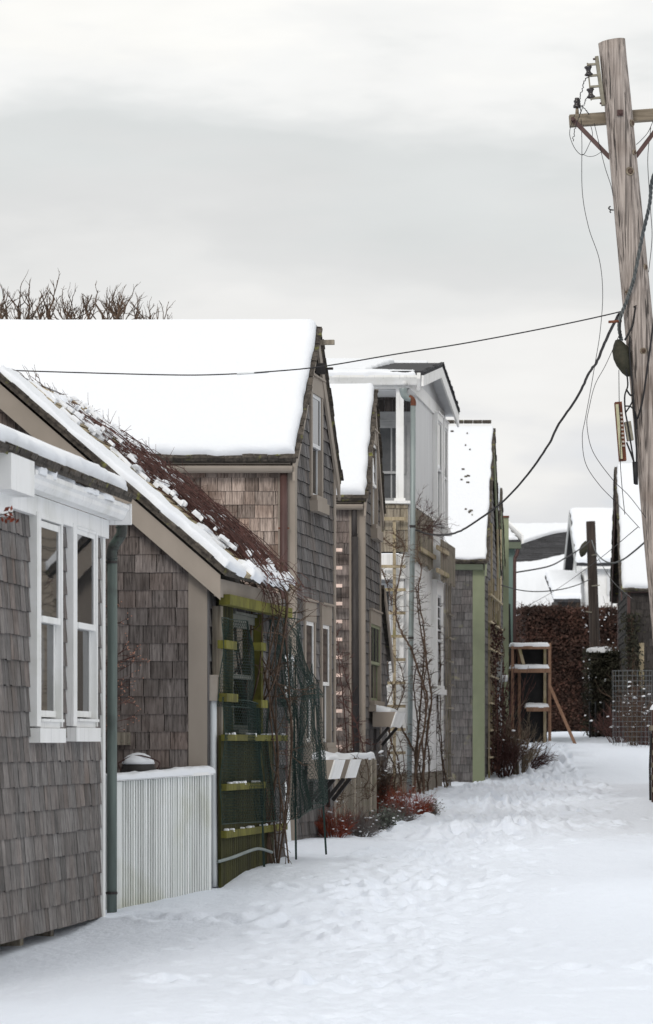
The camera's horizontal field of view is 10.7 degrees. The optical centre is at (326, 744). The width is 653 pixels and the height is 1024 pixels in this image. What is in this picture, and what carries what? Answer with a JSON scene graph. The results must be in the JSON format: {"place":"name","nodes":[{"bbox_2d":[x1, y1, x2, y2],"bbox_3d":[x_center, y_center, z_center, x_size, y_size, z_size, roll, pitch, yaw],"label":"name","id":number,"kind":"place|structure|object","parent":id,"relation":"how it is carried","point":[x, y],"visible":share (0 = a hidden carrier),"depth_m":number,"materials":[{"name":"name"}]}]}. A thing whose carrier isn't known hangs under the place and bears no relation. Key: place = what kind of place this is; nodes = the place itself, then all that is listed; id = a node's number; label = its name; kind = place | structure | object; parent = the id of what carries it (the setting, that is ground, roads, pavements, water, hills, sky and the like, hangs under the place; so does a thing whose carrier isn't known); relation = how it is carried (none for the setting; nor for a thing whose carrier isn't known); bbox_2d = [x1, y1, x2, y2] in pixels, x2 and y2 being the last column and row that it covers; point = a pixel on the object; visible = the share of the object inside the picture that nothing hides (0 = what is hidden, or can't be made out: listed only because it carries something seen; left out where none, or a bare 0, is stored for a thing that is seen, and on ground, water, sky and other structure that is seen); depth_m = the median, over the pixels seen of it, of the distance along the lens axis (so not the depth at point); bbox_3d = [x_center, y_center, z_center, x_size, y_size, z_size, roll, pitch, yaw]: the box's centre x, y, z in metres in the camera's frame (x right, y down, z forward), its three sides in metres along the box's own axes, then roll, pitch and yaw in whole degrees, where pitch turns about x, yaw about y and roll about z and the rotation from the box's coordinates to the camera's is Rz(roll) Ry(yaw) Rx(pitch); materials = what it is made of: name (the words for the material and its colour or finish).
{"place":"outdoors","nodes":[
{"label":"outdoors","id":0,"kind":"place"},
{"bbox_2d":[0,731,652,1023],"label":"snow ground","id":1,"kind":"structure","parent":0,"point":[525,897],"depth_m":22.57,"materials":[{"name":"white snow"}]},
{"bbox_2d":[0,423,136,945],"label":"shingled cottage","id":2,"kind":"structure","parent":1,"relation":"on","point":[53,558],"depth_m":21.95,"materials":[{"name":"grey wood"}]},
{"bbox_2d":[0,506,18,523],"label":"leaf sprig","id":3,"kind":"object","parent":2,"relation":"attached to","point":[10,514],"visible":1,"depth_m":19.80,"materials":[{"name":"brown plant"}]},
{"bbox_2d":[28,511,65,742],"bbox_3d":[-1.754,-0.715,21.685,0.115,1.412,0.826,0,0,7],"label":"window","id":4,"kind":"structure","parent":2,"relation":"in","point":[46,531],"depth_m":21.68,"materials":[{"name":"white paint"}]},
{"bbox_2d":[65,523,100,741],"bbox_3d":[-1.612,-0.719,22.855,0.115,1.404,0.862,0,0,7],"label":"window","id":5,"kind":"structure","parent":2,"relation":"in","point":[82,550],"depth_m":22.86,"materials":[{"name":"white paint"}]},
{"bbox_2d":[0,270,175,319],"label":"bare tree","id":6,"kind":"object","parent":1,"relation":"on","point":[117,311],"visible":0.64,"depth_m":41.87,"materials":[{"name":"brown plant"}]},
{"bbox_2d":[106,601,149,732],"bbox_3d":[-1.434,0.068,24.462,0.356,2.136,0.457,0,0,-41],"label":"budding shrub","id":7,"kind":"object","parent":1,"relation":"on","point":[125,660],"visible":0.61,"depth_m":24.50,"materials":[{"name":"brown plant"}]},
{"bbox_2d":[117,753,160,772],"bbox_3d":[-1.340,0.525,24.616,0.294,0.932,0.238,0,0,-17],"label":"round grill","id":8,"kind":"object","parent":1,"relation":"on","point":[139,762],"visible":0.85,"depth_m":24.54,"materials":[{"name":"black metal"}]},
{"bbox_2d":[0,365,295,886],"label":"lean to shed","id":9,"kind":"object","parent":1,"relation":"on","point":[179,569],"visible":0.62,"depth_m":24.99,"materials":[{"name":"brown"}]},
{"bbox_2d":[233,611,256,734],"bbox_3d":[-0.646,-0.502,26.353,0.170,0.972,0.974,0,0,9],"label":"window","id":10,"kind":"structure","parent":9,"relation":"in","point":[236,615],"depth_m":26.42,"materials":[{"name":"green glass"}]},
{"bbox_2d":[106,766,215,909],"bbox_3d":[-1.185,0.770,24.525,0.125,1.234,1.164,0,0,38],"label":"ribbed fence","id":11,"kind":"object","parent":1,"relation":"on","point":[163,833],"visible":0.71,"depth_m":24.55,"materials":[{"name":"white paint"}]},
{"bbox_2d":[13,365,325,863],"bbox_3d":[-1.176,-0.882,26.622,2.363,3.945,1.745,0,0,0],"label":"climbing rose","id":12,"kind":"object","parent":1,"relation":"on","point":[239,535],"visible":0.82,"depth_m":26.65,"materials":[{"name":"brown plant"}]},
{"bbox_2d":[0,319,360,841],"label":"shingled cottage","id":13,"kind":"structure","parent":1,"relation":"on","point":[262,449],"depth_m":32.53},
{"bbox_2d":[302,598,318,762],"bbox_3d":[-0.173,-0.593,32.798,0.170,1.535,0.647,0,0,9],"label":"window","id":14,"kind":"structure","parent":13,"relation":"in","point":[309,628],"depth_m":32.84,"materials":[{"name":"beige paint"}]},
{"bbox_2d":[309,373,329,514],"bbox_3d":[-0.110,-2.849,33.188,0.170,1.296,0.718,0,0,9],"label":"window","id":15,"kind":"structure","parent":13,"relation":"in","point":[318,504],"depth_m":33.25,"materials":[{"name":"beige paint"}]},
{"bbox_2d":[319,602,337,752],"bbox_3d":[-0.022,-0.593,33.737,0.170,1.534,0.624,0,0,9],"label":"window","id":16,"kind":"structure","parent":13,"relation":"in","point":[325,682],"depth_m":33.84,"materials":[{"name":"beige paint"}]},
{"bbox_2d":[217,847,272,862],"bbox_3d":[-0.584,0.813,25.837,0.052,0.078,1.759,0,0,12],"label":"ground pipe","id":17,"kind":"object","parent":1,"relation":"on","point":[243,853],"visible":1,"depth_m":25.67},
{"bbox_2d":[212,594,291,887],"bbox_3d":[-0.558,0.053,26.335,0.150,2.259,2.678,0,0,9],"label":"mossy fence","id":18,"kind":"object","parent":1,"relation":"on","point":[235,839],"visible":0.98,"depth_m":25.67,"materials":[{"name":"green wood"}]},
{"bbox_2d":[217,606,327,866],"bbox_3d":[-0.437,-0.089,26.950,0.294,2.050,4.020,0,0,12],"label":"garden netting","id":19,"kind":"object","parent":1,"relation":"on","point":[318,758],"visible":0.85,"depth_m":27.30,"materials":[{"name":"green plastic"}]},
{"bbox_2d":[314,800,359,837],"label":"barberry shrub","id":20,"kind":"object","parent":1,"relation":"on","point":[342,828],"visible":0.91,"depth_m":33.27,"materials":[{"name":"red plant"}]},
{"bbox_2d":[336,548,341,747],"bbox_3d":[0.100,-0.686,40.340,0.165,3.346,0.080,0,0,0],"label":"ladder trellis","id":21,"kind":"object","parent":1,"relation":"on","point":[339,621],"visible":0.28,"depth_m":40.30,"materials":[{"name":"white wood"}]},
{"bbox_2d":[336,752,376,824],"bbox_3d":[0.285,0.588,38.186,0.507,1.015,1.428,0,0,0],"label":"weathered fence","id":22,"kind":"object","parent":1,"relation":"on","point":[368,756],"visible":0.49,"depth_m":37.50,"materials":[{"name":"grey wood"}]},
{"bbox_2d":[336,752,377,804],"bbox_3d":[0.280,0.384,37.251,0.516,0.606,0.398,0,0,23],"label":"fence briar","id":23,"kind":"object","parent":22,"relation":"hanging from","point":[365,783],"visible":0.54,"depth_m":37.26,"materials":[{"name":"brown plant"}]},
{"bbox_2d":[337,800,380,833],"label":"barberry shrub","id":24,"kind":"object","parent":1,"relation":"on","point":[365,817],"visible":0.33,"depth_m":34.98,"materials":[{"name":"red plant"}]},
{"bbox_2d":[336,622,382,752],"bbox_3d":[0.253,-0.594,39.166,0.671,1.674,0.381,0,0,28],"label":"climbing rose","id":25,"kind":"object","parent":1,"relation":"on","point":[351,713],"visible":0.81,"depth_m":39.23,"materials":[{"name":"brown plant"}]},
{"bbox_2d":[337,806,386,836],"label":"twiggy shrub","id":26,"kind":"object","parent":1,"relation":"on","point":[361,832],"visible":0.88,"depth_m":33.65,"materials":[{"name":"plant"}]},
{"bbox_2d":[336,730,390,818],"bbox_3d":[0.173,0.375,39.093,1.216,1.100,1.074,0,0,0],"label":"vine bush","id":27,"kind":"object","parent":1,"relation":"on","point":[351,749],"visible":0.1,"depth_m":39.13,"materials":[{"name":"brown plant"}]},
{"bbox_2d":[330,383,405,814],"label":"shingled cottage","id":28,"kind":"structure","parent":1,"relation":"on","point":[362,613],"depth_m":40.86,"materials":[{"name":"brown"}]},
{"bbox_2d":[370,428,382,541],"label":"window","id":29,"kind":"structure","parent":28,"relation":"in","point":[376,531],"depth_m":41.92,"materials":[{"name":"beige paint"}]},
{"bbox_2d":[368,608,385,711],"bbox_3d":[0.571,-0.998,41.931,0.170,1.223,1.555,0,0,6],"label":"window","id":30,"kind":"structure","parent":28,"relation":"in","point":[375,616],"depth_m":42.01,"materials":[{"name":"beige paint"}]},
{"bbox_2d":[367,802,403,830],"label":"lavender shrub","id":31,"kind":"object","parent":1,"relation":"on","point":[385,820],"visible":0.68,"depth_m":35.53,"materials":[{"name":"grey plant"}]},
{"bbox_2d":[373,744,411,812],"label":"vine bush","id":32,"kind":"object","parent":1,"relation":"on","point":[388,785],"visible":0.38,"depth_m":41.76,"materials":[{"name":"brown plant"}]},
{"bbox_2d":[326,358,459,797],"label":"white porch house","id":33,"kind":"structure","parent":1,"relation":"on","point":[418,402],"depth_m":49.11,"materials":[{"name":"paint"}]},
{"bbox_2d":[381,583,392,680],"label":"window","id":34,"kind":"structure","parent":33,"relation":"in","point":[390,616],"depth_m":48.70,"materials":[{"name":"white wood"}]},
{"bbox_2d":[380,420,409,500],"bbox_3d":[0.914,-3.985,49.120,0.539,1.150,0.160,0,0,0],"label":"window","id":35,"kind":"structure","parent":33,"relation":"in","point":[387,427],"depth_m":49.05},
{"bbox_2d":[409,488,458,559],"bbox_3d":[1.478,-3.080,49.385,0.778,1.077,2.684,0,0,4],"label":"vine tangle","id":36,"kind":"object","parent":33,"relation":"attached to","point":[428,527],"visible":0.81,"depth_m":48.90,"materials":[{"name":"brown plant"}]},
{"bbox_2d":[432,579,446,694],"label":"window","id":37,"kind":"structure","parent":33,"relation":"in","point":[437,585],"depth_m":51.73,"materials":[{"name":"white paint"}]},
{"bbox_2d":[433,411,446,527],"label":"window","id":38,"kind":"structure","parent":33,"relation":"in","point":[438,417],"depth_m":51.85,"materials":[{"name":"white paint"}]},
{"bbox_2d":[440,419,451,535],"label":"window","id":39,"kind":"structure","parent":33,"relation":"in","point":[445,422],"depth_m":53.28,"materials":[{"name":"white paint"}]},
{"bbox_2d":[381,517,405,791],"bbox_3d":[0.908,-1.148,47.880,0.362,3.939,0.060,0,0,0],"label":"lattice trellis","id":40,"kind":"object","parent":1,"relation":"on","point":[394,566],"visible":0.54,"depth_m":47.88,"materials":[{"name":"white wood"}]},
{"bbox_2d":[377,774,413,813],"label":"barberry shrub","id":41,"kind":"object","parent":1,"relation":"on","point":[385,802],"visible":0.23,"depth_m":41.48,"materials":[{"name":"brown plant"}]},
{"bbox_2d":[381,532,413,790],"bbox_3d":[0.920,-1.123,47.351,0.598,3.546,0.387,0,0,-18],"label":"climbing rose","id":42,"kind":"object","parent":1,"relation":"on","point":[399,681],"visible":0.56,"depth_m":47.37,"materials":[{"name":"brown plant"}]},
{"bbox_2d":[378,790,425,821],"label":"twiggy shrub","id":43,"kind":"object","parent":1,"relation":"on","point":[407,816],"visible":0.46,"depth_m":37.94,"materials":[{"name":"plant"}]},
{"bbox_2d":[380,782,438,815],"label":"barberry shrub","id":44,"kind":"object","parent":1,"relation":"on","point":[418,805],"visible":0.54,"depth_m":40.44,"materials":[{"name":"red plant"}]},
{"bbox_2d":[386,526,440,796],"bbox_3d":[1.181,-1.122,47.455,0.770,3.699,0.502,0,0,0],"label":"climbing rose","id":45,"kind":"object","parent":1,"relation":"on","point":[416,749],"visible":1,"depth_m":47.42,"materials":[{"name":"brown plant"}]},
{"bbox_2d":[413,790,444,815],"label":"lavender shrub","id":46,"kind":"object","parent":1,"relation":"on","point":[436,809],"visible":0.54,"depth_m":40.76,"materials":[{"name":"grey plant"}]},
{"bbox_2d":[435,600,451,787],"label":"climbing rose","id":47,"kind":"object","parent":1,"relation":"on","point":[439,734],"visible":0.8,"depth_m":52.33,"materials":[{"name":"brown plant"}]},
{"bbox_2d":[381,420,507,782],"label":"shingled cottage","id":48,"kind":"structure","parent":1,"relation":"on","point":[473,492],"depth_m":57.99,"materials":[{"name":"mossy shingle"},{"name":"snow"},{"name":"green painted wood"}]},
{"bbox_2d":[488,523,502,777],"bbox_3d":[2.922,-1.598,60.331,0.070,4.340,4.300,0,0,6],"label":"wall lattice","id":49,"kind":"object","parent":48,"relation":"attached to","point":[496,598],"depth_m":59.27,"materials":[{"name":"brown wood"}]},
{"bbox_2d":[445,584,453,787],"bbox_3d":[1.881,-0.801,53.231,0.064,3.245,0.870,0,0,7],"label":"corner trellis","id":50,"kind":"object","parent":1,"relation":"on","point":[449,754],"visible":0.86,"depth_m":53.24,"materials":[{"name":"grey wood"}]},
{"bbox_2d":[498,485,508,740],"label":"shingled cottage","id":51,"kind":"structure","parent":1,"relation":"on","point":[504,530],"depth_m":70.00,"materials":[{"name":"green wood"}]},
{"bbox_2d":[487,707,534,777],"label":"bare shrub","id":52,"kind":"object","parent":1,"relation":"on","point":[507,752],"visible":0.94,"depth_m":59.11,"materials":[{"name":"brown plant"}]},
{"bbox_2d":[490,621,535,774],"bbox_3d":[3.028,-0.789,60.398,1.103,2.630,4.596,0,0,5],"label":"wall vine","id":53,"kind":"object","parent":1,"relation":"on","point":[501,702],"depth_m":59.69,"materials":[{"name":"brown plant"}]},
{"bbox_2d":[509,522,523,739],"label":"teal cottage","id":54,"kind":"structure","parent":1,"relation":"on","point":[516,537],"depth_m":71.90,"materials":[{"name":"paint"}]},
{"bbox_2d":[494,699,548,774],"bbox_3d":[3.327,-0.129,59.468,1.117,1.346,1.204,0,0,0],"label":"bare shrub","id":55,"kind":"object","parent":1,"relation":"on","point":[525,760],"visible":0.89,"depth_m":59.40,"materials":[{"name":"brown plant"}]},
{"bbox_2d":[519,737,559,769],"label":"bare shrub","id":56,"kind":"object","parent":1,"relation":"on","point":[538,761],"visible":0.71,"depth_m":60.38,"materials":[{"name":"plant"}]},
{"bbox_2d":[512,523,567,640],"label":"long roofed house","id":57,"kind":"structure","parent":1,"relation":"on","point":[543,544],"depth_m":105.02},
{"bbox_2d":[509,642,576,743],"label":"wooden stand","id":58,"kind":"object","parent":1,"relation":"on","point":[533,656],"visible":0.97,"depth_m":70.68,"materials":[{"name":"brown wood"}]},
{"bbox_2d":[545,570,580,607],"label":"wing","id":59,"kind":"structure","parent":1,"relation":"on","point":[555,579],"depth_m":97.18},
{"bbox_2d":[516,597,616,731],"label":"beech hedge","id":60,"kind":"object","parent":1,"relation":"on","point":[563,631],"visible":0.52,"depth_m":87.02,"materials":[{"name":"brown plant"}]},
{"bbox_2d":[579,521,599,658],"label":"utility pole","id":61,"kind":"object","parent":1,"relation":"on","point":[593,605],"visible":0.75,"depth_m":79.90,"materials":[{"name":"wood"}]},
{"bbox_2d":[501,579,589,591],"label":"overhead wire","id":62,"kind":"object","parent":61,"relation":"attached to","point":[544,591],"visible":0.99,"depth_m":70.95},
{"bbox_2d":[516,540,589,572],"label":"overhead wire","id":63,"kind":"object","parent":61,"relation":"attached to","point":[554,563],"visible":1,"depth_m":75.84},
{"bbox_2d":[591,540,643,563],"bbox_3d":[4.892,-3.511,59.900,0.075,2.345,39.873,0,0,3],"label":"overhead wire","id":64,"kind":"object","parent":61,"relation":"attached to","point":[636,549],"visible":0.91,"depth_m":54.85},
{"bbox_2d":[563,507,616,614],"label":"white house","id":65,"kind":"structure","parent":1,"relation":"on","point":[578,518],"depth_m":98.83,"materials":[{"name":"paint"}]},
{"bbox_2d":[607,572,609,594],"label":"window","id":66,"kind":"structure","parent":65,"relation":"in","point":[608,579],"depth_m":97.95,"materials":[{"name":"white"}]},
{"bbox_2d":[579,638,619,737],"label":"clipped bush","id":67,"kind":"object","parent":1,"relation":"on","point":[599,672],"visible":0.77,"depth_m":75.52,"materials":[{"name":"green plant"}]},
{"bbox_2d":[569,38,652,636],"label":"utility pole","id":68,"kind":"object","parent":1,"relation":"on","point":[619,117],"visible":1,"depth_m":27.90,"materials":[{"name":"brown wood"}]},
{"bbox_2d":[17,305,636,375],"bbox_3d":[-0.409,-3.286,28.757,6.046,0.444,0.169,0,0,16],"label":"overhead wire","id":69,"kind":"object","parent":68,"relation":"attached to","point":[325,365],"visible":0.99,"depth_m":28.59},
{"bbox_2d":[237,371,268,374],"bbox_3d":[-0.610,-3.070,28.825,0.267,0.030,0.018,0,0,11],"label":"cable sleeve","id":70,"kind":"object","parent":69,"relation":"attached to","point":[243,373],"visible":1,"depth_m":28.82,"materials":[{"name":"plastic"}]},
{"bbox_2d":[415,313,619,535],"bbox_3d":[2.057,-3.062,38.065,0.564,0.847,20.332,0,0,-3],"label":"overhead wire","id":71,"kind":"object","parent":68,"relation":"attached to","point":[567,411],"visible":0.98,"depth_m":36.64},
{"bbox_2d":[572,98,586,140],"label":"overhead wire","id":72,"kind":"object","parent":68,"relation":"attached to","point":[578,117],"visible":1,"depth_m":27.98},
{"bbox_2d":[569,115,592,154],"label":"overhead wire","id":73,"kind":"object","parent":68,"relation":"hanging from","point":[572,143],"visible":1,"depth_m":28.05,"materials":[{"name":"grey metal"}]},
{"bbox_2d":[579,77,588,110],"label":"overhead wire","id":74,"kind":"object","parent":68,"relation":"attached to","point":[581,92],"visible":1,"depth_m":28.01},
{"bbox_2d":[594,123,612,194],"bbox_3d":[2.225,-4.687,27.956,0.178,0.598,0.019,0,0,35],"label":"overhead wire","id":75,"kind":"object","parent":68,"relation":"attached to","point":[603,160],"visible":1,"depth_m":27.96,"materials":[{"name":"grey metal"}]},
{"bbox_2d":[580,111,639,527],"bbox_3d":[2.206,-3.407,27.823,0.598,3.385,0.243,0,0,38],"label":"overhead wire","id":76,"kind":"object","parent":68,"relation":"hanging from","point":[599,337],"visible":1,"depth_m":27.92,"materials":[{"name":"grey metal"}]},
{"bbox_2d":[586,336,645,517],"bbox_3d":[2.328,-2.528,27.779,0.487,1.478,0.245,0,0,15],"label":"overhead wire","id":77,"kind":"object","parent":68,"relation":"hanging from","point":[588,435],"visible":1,"depth_m":27.73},
{"bbox_2d":[618,370,624,514],"bbox_3d":[2.359,-2.411,27.850,0.053,1.155,0.006,0,0,0],"label":"overhead wire","id":78,"kind":"object","parent":68,"relation":"hanging from","point":[620,449],"visible":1,"depth_m":27.85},
{"bbox_2d":[617,174,652,340],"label":"service cable","id":79,"kind":"object","parent":68,"relation":"attached to","point":[639,250],"visible":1,"depth_m":27.79,"materials":[{"name":"black rubber"}]},
{"bbox_2d":[637,323,652,418],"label":"overhead wire","id":80,"kind":"object","parent":68,"relation":"attached to","point":[639,412],"visible":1,"depth_m":27.76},
{"bbox_2d":[647,128,651,271],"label":"overhead wire","id":81,"kind":"object","parent":68,"relation":"hanging from","point":[650,209],"visible":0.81,"depth_m":28.10,"materials":[{"name":"grey metal"}]},
{"bbox_2d":[586,692,642,742],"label":"bare shrub","id":82,"kind":"object","parent":1,"relation":"on","point":[610,729],"visible":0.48,"depth_m":69.91,"materials":[{"name":"brown plant"}]},
{"bbox_2d":[596,655,652,745],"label":"caged shrub","id":83,"kind":"object","parent":1,"relation":"on","point":[633,715],"visible":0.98,"depth_m":63.96,"materials":[{"name":"brown plant"}]},
{"bbox_2d":[607,671,652,745],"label":"bare shrub","id":84,"kind":"object","parent":1,"relation":"on","point":[642,740],"visible":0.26,"depth_m":65.58,"materials":[{"name":"brown plant"}]},
{"bbox_2d":[609,463,652,739],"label":"shingled cottage","id":85,"kind":"structure","parent":1,"relation":"on","point":[628,575],"depth_m":71.82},
{"bbox_2d":[595,553,633,599],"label":"overhead wire","id":86,"kind":"object","parent":85,"relation":"attached to","point":[612,580],"visible":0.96,"depth_m":69.55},
{"bbox_2d":[614,611,650,736],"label":"wall creeper","id":87,"kind":"object","parent":1,"relation":"on","point":[632,634],"depth_m":70.77,"materials":[{"name":"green plant"}]},
{"bbox_2d":[612,670,652,746],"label":"wire cage","id":88,"kind":"object","parent":1,"relation":"on","point":[613,706],"visible":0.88,"depth_m":63.83,"materials":[{"name":"grey metal"}]},
{"bbox_2d":[649,705,652,801],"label":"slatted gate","id":89,"kind":"structure","parent":1,"relation":"on","point":[651,764],"depth_m":43.98,"materials":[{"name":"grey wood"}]},
{"bbox_2d":[0,0,652,523],"label":"sky","id":90,"kind":"structure","parent":0,"point":[389,176],"materials":[{"name":"grey"}]},
{"bbox_2d":[516,527,637,611],"bbox_3d":[3.574,-2.369,52.994,0.370,1.015,46.023,0,0,2],"label":"overhead wire","id":91,"kind":"object","parent":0,"point":[587,567],"visible":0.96,"depth_m":46.49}
]}

